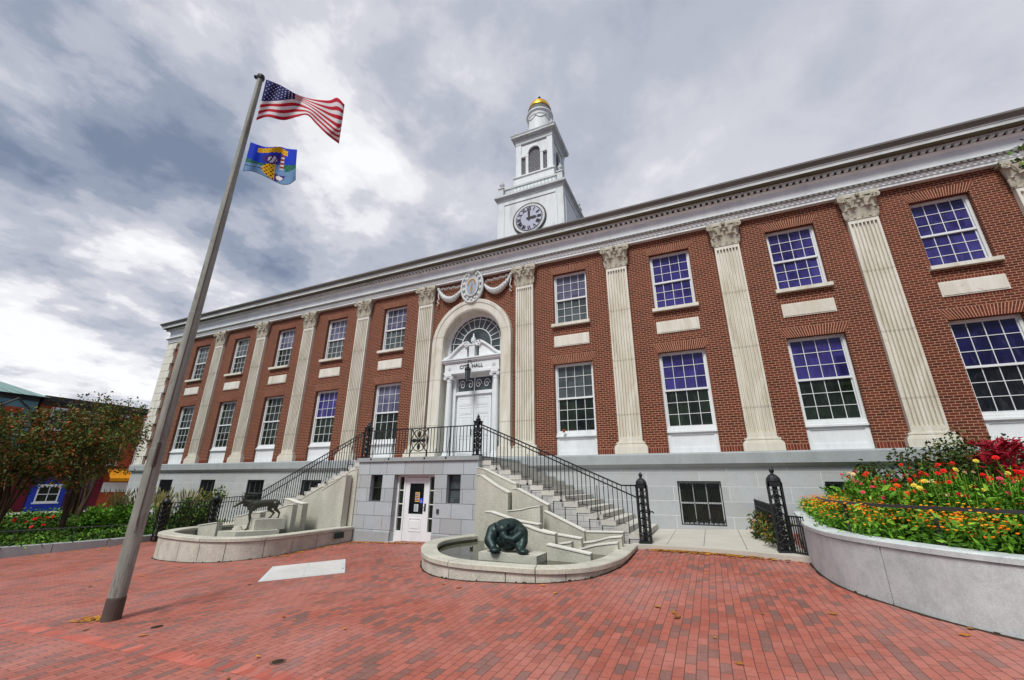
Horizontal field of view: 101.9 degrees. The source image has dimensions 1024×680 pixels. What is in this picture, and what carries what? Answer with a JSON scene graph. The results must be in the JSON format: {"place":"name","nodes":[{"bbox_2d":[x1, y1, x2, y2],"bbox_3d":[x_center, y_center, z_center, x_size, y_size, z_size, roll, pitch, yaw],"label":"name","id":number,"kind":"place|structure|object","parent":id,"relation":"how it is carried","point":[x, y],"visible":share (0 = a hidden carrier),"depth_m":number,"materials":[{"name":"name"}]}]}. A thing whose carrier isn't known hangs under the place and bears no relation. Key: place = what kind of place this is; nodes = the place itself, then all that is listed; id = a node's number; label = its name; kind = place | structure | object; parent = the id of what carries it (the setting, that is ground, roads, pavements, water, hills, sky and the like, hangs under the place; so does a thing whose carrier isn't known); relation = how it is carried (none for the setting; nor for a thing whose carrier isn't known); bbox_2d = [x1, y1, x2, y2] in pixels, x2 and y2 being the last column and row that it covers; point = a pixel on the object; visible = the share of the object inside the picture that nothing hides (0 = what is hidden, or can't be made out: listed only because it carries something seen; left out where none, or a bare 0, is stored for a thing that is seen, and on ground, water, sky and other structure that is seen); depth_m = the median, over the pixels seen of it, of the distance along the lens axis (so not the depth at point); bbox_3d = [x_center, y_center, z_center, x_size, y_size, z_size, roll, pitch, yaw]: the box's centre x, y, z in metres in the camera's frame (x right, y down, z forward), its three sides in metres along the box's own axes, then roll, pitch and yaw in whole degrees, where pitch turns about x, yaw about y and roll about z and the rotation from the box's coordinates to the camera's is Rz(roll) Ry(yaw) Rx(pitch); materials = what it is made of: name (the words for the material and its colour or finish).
{"place":"outdoors","nodes":[
{"label":"outdoors","id":0,"kind":"place"},
{"bbox_2d":[0,381,49,490],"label":"teal building","id":1,"kind":"structure","parent":0,"point":[14,397],"depth_m":36.47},
{"bbox_2d":[0,395,148,512],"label":"brick shop building","id":2,"kind":"structure","parent":0,"point":[44,498],"depth_m":38.92,"materials":[{"name":"red brick"}]},
{"bbox_2d":[31,484,62,503],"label":"window","id":3,"kind":"structure","parent":2,"relation":"in","point":[43,495],"depth_m":37.18,"materials":[{"name":"white paint"}]},
{"bbox_2d":[46,407,69,430],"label":"window","id":4,"kind":"structure","parent":2,"relation":"in","point":[63,409],"depth_m":38.59,"materials":[{"name":"white paint"}]},
{"bbox_2d":[0,533,1023,679],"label":"plaza","id":5,"kind":"structure","parent":0,"point":[413,621],"depth_m":5.63,"materials":[{"name":"brick"}]},
{"bbox_2d":[0,534,155,557],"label":"bed kerb","id":6,"kind":"structure","parent":5,"relation":"on","point":[17,550],"depth_m":15.14,"materials":[{"name":"grey stone"}]},
{"bbox_2d":[0,522,156,545],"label":"bed rail","id":7,"kind":"object","parent":5,"relation":"on","point":[15,531],"visible":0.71,"depth_m":15.61,"materials":[{"name":"metal"}]},
{"bbox_2d":[149,494,171,541],"bbox_3d":[-14.890,7.547,17.690,0.340,1.840,0.340,-8,-21,23],"label":"gatepost","id":8,"kind":"object","parent":5,"relation":"on","point":[165,503],"visible":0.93,"depth_m":17.63,"materials":[{"name":"black metal"}]},
{"bbox_2d":[162,501,213,529],"bbox_3d":[-13.907,7.559,17.736,1.995,1.340,0.032,1,-19,-2],"label":"iron fence","id":9,"kind":"object","parent":8,"relation":"attached to","point":[187,512],"visible":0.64,"depth_m":17.80,"materials":[{"name":"black metal"}]},
{"bbox_2d":[0,618,323,679],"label":"paver band","id":10,"kind":"object","parent":5,"relation":"on","point":[171,656],"visible":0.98,"depth_m":5.03,"materials":[{"name":"red brick"}]},
{"bbox_2d":[100,73,264,622],"bbox_3d":[-6.260,-1.073,8.391,0.288,11.650,0.256,-1,-19,5],"label":"flagpole","id":11,"kind":"object","parent":5,"relation":"on","point":[114,605],"visible":0.96,"depth_m":7.50,"materials":[{"name":"grey metal"}]},
{"bbox_2d":[243,142,296,184],"bbox_3d":[-5.609,-4.172,9.783,1.080,1.160,0.223,7,-20,-18],"label":"city flag","id":12,"kind":"object","parent":11,"relation":"attached to","point":[277,165],"visible":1,"depth_m":9.74,"materials":[{"name":"fabric"}]},
{"bbox_2d":[256,79,344,143],"bbox_3d":[-5.254,-5.734,10.430,1.842,1.331,0.411,9,-21,-23],"label":"national flag","id":13,"kind":"object","parent":11,"relation":"attached to","point":[279,102],"visible":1,"depth_m":10.46,"materials":[{"name":"multicoloured fabric"}]},
{"bbox_2d":[152,469,358,562],"bbox_3d":[-8.900,5.911,14.445,5.161,2.853,4.818,-8,-21,23],"label":"fountain basin","id":14,"kind":"object","parent":5,"relation":"on","point":[321,516],"visible":0.9,"depth_m":13.74,"materials":[{"name":"stone"}]},
{"bbox_2d":[233,492,280,529],"bbox_3d":[-8.476,5.667,13.821,0.421,1.169,1.433,-16,-25,39],"label":"statue","id":15,"kind":"object","parent":14,"relation":"on","point":[252,505],"visible":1,"depth_m":13.80,"materials":[{"name":"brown metal"}]},
{"bbox_2d":[258,559,344,581],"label":"ground slab","id":16,"kind":"structure","parent":5,"relation":"on","point":[304,570],"depth_m":9.85,"materials":[{"name":"stone"}]},
{"bbox_2d":[278,463,358,507],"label":"stone stairs","id":17,"kind":"structure","parent":5,"relation":"on","point":[298,497],"depth_m":16.60,"materials":[{"name":"grey stone"}]},
{"bbox_2d":[256,431,366,511],"bbox_3d":[-8.440,5.644,17.038,5.765,3.548,0.125,-8,-21,23],"label":"stair railing","id":18,"kind":"object","parent":17,"relation":"attached to","point":[348,464],"visible":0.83,"depth_m":16.98,"materials":[{"name":"black metal"}]},
{"bbox_2d":[351,455,520,541],"bbox_3d":[-2.793,6.264,15.991,5.332,3.200,3.670,-8,-21,23],"label":"entrance landing","id":19,"kind":"object","parent":5,"relation":"on","point":[426,499],"visible":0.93,"depth_m":14.68,"materials":[{"name":"grey stone"}]},
{"bbox_2d":[372,475,382,500],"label":"slit window","id":20,"kind":"structure","parent":19,"relation":"in","point":[377,485],"depth_m":15.53,"materials":[{"name":"glass"}]},
{"bbox_2d":[401,477,428,541],"bbox_3d":[-3.412,5.954,14.649,1.000,2.100,0.134,-8,-21,23],"label":"door","id":21,"kind":"structure","parent":19,"relation":"in","point":[416,494],"depth_m":14.67,"materials":[{"name":"white paint"}]},
{"bbox_2d":[361,414,482,459],"bbox_3d":[-3.455,3.633,15.319,5.200,1.515,0.375,-8,-21,23],"label":"landing railing","id":22,"kind":"object","parent":19,"relation":"on","point":[477,435],"visible":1,"depth_m":15.26,"materials":[{"name":"black metal"}]},
{"bbox_2d":[448,475,460,502],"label":"slit window","id":23,"kind":"structure","parent":19,"relation":"in","point":[455,480],"depth_m":14.20,"materials":[{"name":"glass"}]},
{"bbox_2d":[0,541,972,678],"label":"fallen leaves","id":24,"kind":"object","parent":5,"relation":"on","point":[88,618],"visible":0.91,"depth_m":9.47,"materials":[{"name":"brown plant"}]},
{"bbox_2d":[420,467,637,583],"bbox_3d":[0.064,4.507,10.585,5.476,2.616,4.867,-8,-21,23],"label":"fountain basin","id":25,"kind":"object","parent":5,"relation":"on","point":[560,549],"visible":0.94,"depth_m":10.19,"materials":[{"name":"concrete"}]},
{"bbox_2d":[484,518,528,554],"bbox_3d":[-0.063,4.575,9.742,1.113,0.719,0.944,-5,-20,16],"label":"bear statue","id":26,"kind":"object","parent":25,"relation":"on","point":[508,534],"visible":1,"depth_m":9.54,"materials":[{"name":"green metal"}]},
{"bbox_2d":[481,460,657,543],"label":"stone stairs","id":27,"kind":"structure","parent":5,"relation":"on","point":[574,512],"depth_m":12.96,"materials":[{"name":"grey stone"}]},
{"bbox_2d":[481,424,635,532],"bbox_3d":[1.222,4.113,12.914,5.096,3.240,0.122,-8,-21,23],"label":"stair railing","id":28,"kind":"object","parent":27,"relation":"attached to","point":[556,461],"visible":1,"depth_m":12.82,"materials":[{"name":"black metal"}]},
{"bbox_2d":[648,529,675,543],"bbox_3d":[4.449,6.135,12.694,0.888,0.408,3.513,-8,-21,23],"label":"concrete pad","id":29,"kind":"object","parent":5,"relation":"on","point":[661,536],"visible":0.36,"depth_m":12.60,"materials":[{"name":"beige concrete"}]},
{"bbox_2d":[635,472,653,543],"bbox_3d":[3.732,4.668,11.628,0.457,1.840,0.340,-8,-21,23],"label":"gatepost","id":30,"kind":"object","parent":29,"relation":"on","point":[641,484],"visible":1,"depth_m":11.55,"materials":[{"name":"black metal"}]},
{"bbox_2d":[668,529,704,545],"bbox_3d":[5.224,5.955,12.259,0.888,0.410,3.728,-8,-21,23],"label":"concrete pad","id":31,"kind":"object","parent":5,"relation":"on","point":[694,537],"visible":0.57,"depth_m":12.04,"materials":[{"name":"beige concrete"}]},
{"bbox_2d":[633,543,810,562],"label":"concrete pad kerb","id":32,"kind":"structure","parent":5,"relation":"on","point":[779,556],"depth_m":9.85,"materials":[{"name":"beige concrete"}]},
{"bbox_2d":[784,515,808,555],"bbox_3d":[6.259,4.286,9.118,0.032,0.790,0.468,6,-20,-16],"label":"iron fence","id":33,"kind":"object","parent":32,"relation":"on","point":[799,526],"visible":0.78,"depth_m":9.12,"materials":[{"name":"black metal"}]},
{"bbox_2d":[704,529,746,548],"bbox_3d":[5.989,5.749,11.747,0.938,0.417,4.096,-8,-21,23],"label":"concrete pad","id":34,"kind":"object","parent":5,"relation":"on","point":[727,538],"visible":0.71,"depth_m":11.53,"materials":[{"name":"beige concrete"}]},
{"bbox_2d":[738,529,803,554],"bbox_3d":[6.813,5.483,11.071,1.138,0.432,4.736,-8,-21,23],"label":"concrete pad","id":35,"kind":"object","parent":5,"relation":"on","point":[752,543],"visible":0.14,"depth_m":10.51,"materials":[{"name":"beige concrete"}]},
{"bbox_2d":[753,499,782,547],"bbox_3d":[6.966,4.916,11.333,0.032,0.980,4.224,-7,-21,21],"label":"iron fence","id":36,"kind":"object","parent":35,"relation":"on","point":[760,506],"visible":0.37,"depth_m":11.26,"materials":[{"name":"black metal"}]},
{"bbox_2d":[746,509,797,545],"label":"fence flowers","id":37,"kind":"object","parent":35,"relation":"on","point":[763,525],"visible":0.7,"depth_m":11.11,"materials":[{"name":"green plant"}]},
{"bbox_2d":[766,467,794,552],"bbox_3d":[6.176,3.905,9.623,0.340,1.840,0.340,-8,-21,23],"label":"gatepost","id":38,"kind":"object","parent":35,"relation":"on","point":[773,481],"visible":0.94,"depth_m":9.54,"materials":[{"name":"black metal"}]},
{"bbox_2d":[794,511,1023,640],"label":"flower planter","id":39,"kind":"object","parent":5,"relation":"on","point":[982,590],"visible":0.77,"depth_m":5.32,"materials":[{"name":"concrete"}]},
{"bbox_2d":[796,493,1023,554],"bbox_3d":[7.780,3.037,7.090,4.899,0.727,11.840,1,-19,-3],"label":"marigold bed","id":40,"kind":"object","parent":39,"relation":"in","point":[830,514],"visible":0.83,"depth_m":5.88,"materials":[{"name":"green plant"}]},
{"bbox_2d":[840,470,861,501],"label":"zinnia plant","id":41,"kind":"object","parent":40,"relation":"on","point":[853,480],"visible":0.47,"depth_m":8.43,"materials":[{"name":"green plant"}]},
{"bbox_2d":[842,469,868,501],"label":"zinnia plant","id":42,"kind":"object","parent":40,"relation":"on","point":[850,485],"visible":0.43,"depth_m":8.03,"materials":[{"name":"green plant"}]},
{"bbox_2d":[847,468,878,511],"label":"zinnia plant","id":43,"kind":"object","parent":40,"relation":"on","point":[862,481],"visible":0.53,"depth_m":7.77,"materials":[{"name":"green plant"}]},
{"bbox_2d":[844,459,907,495],"bbox_3d":[7.972,3.308,9.031,1.109,1.409,0.977,-1,-19,4],"label":"dark shrub","id":44,"kind":"object","parent":40,"relation":"on","point":[872,469],"visible":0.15,"depth_m":9.06,"materials":[{"name":"green plant"}]},
{"bbox_2d":[860,485,891,522],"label":"zinnia plant","id":45,"kind":"object","parent":40,"relation":"on","point":[885,497],"visible":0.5,"depth_m":7.09,"materials":[{"name":"green plant"}]},
{"bbox_2d":[864,476,889,508],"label":"zinnia plant","id":46,"kind":"object","parent":40,"relation":"on","point":[877,486],"visible":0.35,"depth_m":7.39,"materials":[{"name":"green plant"}]},
{"bbox_2d":[889,483,916,537],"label":"zinnia plant","id":47,"kind":"object","parent":40,"relation":"on","point":[895,498],"visible":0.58,"depth_m":6.67,"materials":[{"name":"green plant"}]},
{"bbox_2d":[899,461,932,504],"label":"zinnia plant","id":48,"kind":"object","parent":40,"relation":"on","point":[924,474],"visible":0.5,"depth_m":6.97,"materials":[{"name":"green plant"}]},
{"bbox_2d":[814,496,1023,545],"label":"planter rail","id":49,"kind":"object","parent":40,"relation":"on","point":[1005,511],"visible":0.84,"depth_m":5.69,"materials":[{"name":"metal"}]},
{"bbox_2d":[819,483,1023,552],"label":"planter greenery","id":50,"kind":"object","parent":40,"relation":"on","point":[891,494],"visible":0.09,"depth_m":6.48,"materials":[{"name":"green plant"}]},
{"bbox_2d":[911,476,938,531],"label":"zinnia plant","id":51,"kind":"object","parent":40,"relation":"on","point":[920,488],"visible":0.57,"depth_m":6.34,"materials":[{"name":"green plant"}]},
{"bbox_2d":[930,471,958,542],"bbox_3d":[6.262,2.422,5.968,0.364,1.012,0.287,8,-21,-21],"label":"zinnia plant","id":52,"kind":"object","parent":40,"relation":"on","point":[947,482],"visible":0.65,"depth_m":5.98,"materials":[{"name":"green plant"}]},
{"bbox_2d":[885,427,1023,502],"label":"dark shrub","id":53,"kind":"object","parent":40,"relation":"on","point":[959,458],"visible":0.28,"depth_m":7.66,"materials":[{"name":"green plant"}]},
{"bbox_2d":[936,463,983,546],"bbox_3d":[6.570,2.365,6.006,0.407,1.148,0.234,-18,-26,42],"label":"zinnia plant","id":54,"kind":"object","parent":40,"relation":"on","point":[953,477],"visible":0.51,"depth_m":6.10,"materials":[{"name":"green plant"}]},
{"bbox_2d":[945,476,991,544],"bbox_3d":[6.358,2.391,5.779,0.282,0.949,0.322,-8,-21,23],"label":"zinnia plant","id":55,"kind":"object","parent":40,"relation":"on","point":[965,496],"visible":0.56,"depth_m":5.85,"materials":[{"name":"green plant"}]},
{"bbox_2d":[952,459,988,504],"bbox_3d":[7.456,2.569,6.706,0.387,1.232,0.373,-8,-21,23],"label":"zinnia plant","id":56,"kind":"object","parent":40,"relation":"on","point":[957,470],"visible":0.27,"depth_m":6.71,"materials":[{"name":"green plant"}]},
{"bbox_2d":[972,473,1009,517],"bbox_3d":[6.867,2.407,5.892,0.374,0.998,0.419,-8,-21,23],"label":"zinnia plant","id":57,"kind":"object","parent":40,"relation":"on","point":[979,485],"visible":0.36,"depth_m":5.95,"materials":[{"name":"green plant"}]},
{"bbox_2d":[965,436,1023,487],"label":"amaranth plant","id":58,"kind":"object","parent":40,"relation":"on","point":[1000,447],"visible":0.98,"depth_m":6.72,"materials":[{"name":"red plant"}]},
{"bbox_2d":[979,469,1023,550],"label":"zinnia plant","id":59,"kind":"object","parent":40,"relation":"on","point":[1013,493],"visible":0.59,"depth_m":5.32,"materials":[{"name":"green plant"}]},
{"bbox_2d":[985,464,1023,509],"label":"zinnia plant","id":60,"kind":"object","parent":40,"relation":"on","point":[1008,473],"visible":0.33,"depth_m":6.05,"materials":[{"name":"green plant"}]},
{"bbox_2d":[992,455,1023,508],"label":"zinnia plant","id":61,"kind":"object","parent":40,"relation":"on","point":[1010,477],"visible":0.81,"depth_m":5.47,"materials":[{"name":"green plant"}]},
{"bbox_2d":[997,139,1023,168],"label":"maple tree","id":62,"kind":"object","parent":40,"relation":"on","point":[1020,148],"visible":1,"depth_m":7.62,"materials":[{"name":"green plant"}]},
{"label":"left concrete pad","id":63,"kind":"structure","parent":5,"relation":"on","visible":0},
{"bbox_2d":[205,491,221,523],"bbox_3d":[-12.812,7.468,17.822,0.340,1.840,0.340,-8,-21,23],"label":"gatepost","id":64,"kind":"object","parent":63,"relation":"on","point":[215,500],"visible":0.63,"depth_m":17.82,"materials":[{"name":"black metal"}]},
{"bbox_2d":[214,495,257,523],"bbox_3d":[-11.903,7.309,17.817,1.846,1.290,0.032,-1,-19,3],"label":"iron fence","id":65,"kind":"object","parent":63,"relation":"on","point":[254,499],"visible":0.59,"depth_m":17.87,"materials":[{"name":"black metal"}]},
{"bbox_2d":[0,0,1023,408],"label":"sky","id":66,"kind":"structure","parent":0,"point":[122,122],"materials":[{"name":"grey"}]},
{"bbox_2d":[125,96,1023,532],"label":"city hall","id":67,"kind":"structure","parent":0,"point":[705,358],"depth_m":16.09,"materials":[{"name":"brick"}]},
{"bbox_2d":[157,480,172,502],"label":"basement window","id":68,"kind":"structure","parent":67,"relation":"in","point":[165,485],"depth_m":26.48,"materials":[{"name":"black glass"}]},
{"bbox_2d":[168,406,194,463],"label":"window","id":69,"kind":"structure","parent":67,"relation":"in","point":[176,454],"depth_m":27.90,"materials":[{"name":"white glass"}]},
{"bbox_2d":[185,346,209,382],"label":"window","id":70,"kind":"structure","parent":67,"relation":"in","point":[202,355],"depth_m":29.52,"materials":[{"name":"white glass"}]},
{"bbox_2d":[198,480,214,502],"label":"basement window","id":71,"kind":"structure","parent":67,"relation":"in","point":[208,485],"depth_m":24.82,"materials":[{"name":"black glass"}]},
{"bbox_2d":[208,401,236,462],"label":"window","id":72,"kind":"structure","parent":67,"relation":"in","point":[217,453],"depth_m":26.20,"materials":[{"name":"white glass"}]},
{"bbox_2d":[224,338,249,376],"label":"window","id":73,"kind":"structure","parent":67,"relation":"in","point":[242,345],"depth_m":27.82,"materials":[{"name":"grey glass"}]},
{"bbox_2d":[244,480,263,506],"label":"basement window","id":74,"kind":"structure","parent":67,"relation":"in","point":[255,486],"depth_m":23.13,"materials":[{"name":"black glass"}]},
{"bbox_2d":[254,396,283,461],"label":"window","id":75,"kind":"structure","parent":67,"relation":"in","point":[265,449],"depth_m":24.51,"materials":[{"name":"white glass"}]},
{"bbox_2d":[268,329,295,369],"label":"window","id":76,"kind":"structure","parent":67,"relation":"in","point":[284,351],"depth_m":26.12,"materials":[{"name":"grey glass"}]},
{"bbox_2d":[300,480,320,494],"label":"basement window","id":77,"kind":"structure","parent":67,"relation":"in","point":[318,481],"depth_m":21.54,"materials":[{"name":"black glass"}]},
{"bbox_2d":[307,390,337,460],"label":"window","id":78,"kind":"structure","parent":67,"relation":"in","point":[319,445],"depth_m":22.81,"materials":[{"name":"white glass"}]},
{"bbox_2d":[319,318,347,362],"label":"window","id":79,"kind":"structure","parent":67,"relation":"in","point":[336,337],"depth_m":24.42,"materials":[{"name":"grey glass"}]},
{"bbox_2d":[370,383,400,457],"bbox_3d":[-6.351,4.088,21.022,1.690,3.796,0.240,-8,-21,23],"label":"window","id":80,"kind":"structure","parent":67,"relation":"in","point":[387,395],"depth_m":21.20,"materials":[{"name":"white glass"}]},
{"bbox_2d":[377,306,406,353],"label":"window","id":81,"kind":"structure","parent":67,"relation":"in","point":[394,333],"depth_m":22.72,"materials":[{"name":"grey glass"}]},
{"bbox_2d":[551,271,589,327],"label":"window","id":82,"kind":"structure","parent":67,"relation":"in","point":[570,291],"depth_m":18.80,"materials":[{"name":"grey glass"}]},
{"bbox_2d":[555,361,597,454],"bbox_3d":[2.637,2.801,17.139,1.690,3.796,0.240,-8,-21,23],"label":"window","id":83,"kind":"structure","parent":67,"relation":"in","point":[575,399],"depth_m":17.18,"materials":[{"name":"white glass"}]},
{"bbox_2d":[649,250,698,312],"bbox_3d":[6.524,-2.413,16.961,1.710,2.610,0.460,-8,-21,23],"label":"window","id":84,"kind":"structure","parent":67,"relation":"in","point":[671,275],"depth_m":17.10,"materials":[{"name":"blue glass"}]},
{"bbox_2d":[658,349,720,452],"bbox_3d":[6.539,2.243,15.453,1.690,3.796,0.240,-8,-21,23],"label":"window","id":85,"kind":"structure","parent":67,"relation":"in","point":[691,424],"depth_m":15.47,"materials":[{"name":"white glass"}]},
{"bbox_2d":[677,481,726,525],"bbox_3d":[6.471,5.538,14.116,1.449,1.400,0.193,-8,-21,23],"label":"basement window","id":86,"kind":"structure","parent":67,"relation":"in","point":[701,502],"depth_m":14.14,"materials":[{"name":"white paint"}]},
{"bbox_2d":[765,225,833,294],"bbox_3d":[10.425,-2.972,15.275,1.710,2.610,0.460,-8,-21,23],"label":"window","id":87,"kind":"structure","parent":67,"relation":"in","point":[797,265],"depth_m":15.40,"materials":[{"name":"blue glass"}]},
{"bbox_2d":[786,333,874,449],"bbox_3d":[10.441,1.684,13.768,1.690,3.796,0.240,-8,-21,23],"label":"window","id":88,"kind":"structure","parent":67,"relation":"in","point":[833,411],"depth_m":13.76,"materials":[{"name":"white glass"}]},
{"bbox_2d":[825,482,845,497],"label":"basement window","id":89,"kind":"structure","parent":67,"relation":"in","point":[836,484],"depth_m":12.80,"materials":[{"name":"black glass"}]},
{"bbox_2d":[909,194,1004,271],"bbox_3d":[14.327,-3.531,13.590,1.710,2.610,0.460,-8,-21,23],"label":"window","id":90,"kind":"structure","parent":67,"relation":"in","point":[951,235],"depth_m":13.70,"materials":[{"name":"blue glass"}]},
{"bbox_2d":[949,314,1023,443],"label":"window","id":91,"kind":"structure","parent":67,"relation":"in","point":[991,349],"depth_m":12.27,"materials":[{"name":"glass"}]},
{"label":"bed soil","id":92,"kind":"structure","parent":0,"visible":0},
{"bbox_2d":[0,404,46,486],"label":"tree","id":93,"kind":"object","parent":92,"relation":"on","point":[7,418],"visible":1,"depth_m":16.00,"materials":[{"name":"green plant"}]},
{"bbox_2d":[0,396,120,523],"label":"tree","id":94,"kind":"object","parent":92,"relation":"on","point":[32,468],"visible":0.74,"depth_m":17.20,"materials":[{"name":"green plant"}]},
{"bbox_2d":[11,391,149,534],"bbox_3d":[-18.619,5.168,17.676,4.525,6.194,3.811,0,-19,2],"label":"tree","id":95,"kind":"object","parent":92,"relation":"on","point":[78,450],"visible":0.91,"depth_m":17.77,"materials":[{"name":"green plant"}]},
{"bbox_2d":[52,411,137,518],"bbox_3d":[-22.676,6.733,22.459,3.776,6.320,4.224,14,-23,-34],"label":"tree","id":96,"kind":"object","parent":92,"relation":"on","point":[76,504],"visible":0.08,"depth_m":21.87,"materials":[{"name":"green plant"}]},
{"bbox_2d":[72,390,155,520],"bbox_3d":[-20.333,6.104,21.064,4.523,6.644,3.424,-14,-24,35],"label":"tree","id":97,"kind":"object","parent":92,"relation":"on","point":[87,494],"visible":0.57,"depth_m":21.21,"materials":[{"name":"green plant"}]},
{"bbox_2d":[0,506,228,548],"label":"ground cover","id":98,"kind":"object","parent":92,"relation":"on","point":[90,537],"visible":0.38,"depth_m":17.06,"materials":[{"name":"green plant"}]},
{"bbox_2d":[71,502,157,536],"bbox_3d":[-17.289,7.847,18.161,1.784,1.566,2.629,-8,-21,23],"label":"round shrub","id":99,"kind":"object","parent":92,"relation":"on","point":[95,516],"visible":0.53,"depth_m":17.53,"materials":[{"name":"green plant"}]},
{"bbox_2d":[101,487,133,510],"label":"ornamental grass","id":100,"kind":"object","parent":92,"relation":"on","point":[114,499],"depth_m":21.95,"materials":[{"name":"plant"}]},
{"bbox_2d":[116,495,134,527],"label":"ornamental grass","id":101,"kind":"object","parent":92,"relation":"on","point":[121,501],"depth_m":19.27,"materials":[{"name":"plant"}]},
{"bbox_2d":[149,486,177,522],"bbox_3d":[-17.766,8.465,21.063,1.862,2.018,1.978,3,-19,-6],"label":"ornamental grass","id":102,"kind":"object","parent":92,"relation":"on","point":[159,497],"depth_m":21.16,"materials":[{"name":"plant"}]},
{"bbox_2d":[175,487,205,522],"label":"ornamental grass","id":103,"kind":"object","parent":92,"relation":"on","point":[189,493],"depth_m":20.96,"materials":[{"name":"plant"}]},
{"bbox_2d":[166,485,225,528],"bbox_3d":[-14.718,7.913,19.397,1.723,2.205,1.875,-8,-21,23],"label":"round shrub","id":104,"kind":"object","parent":92,"relation":"on","point":[195,509],"visible":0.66,"depth_m":19.30,"materials":[{"name":"green plant"}]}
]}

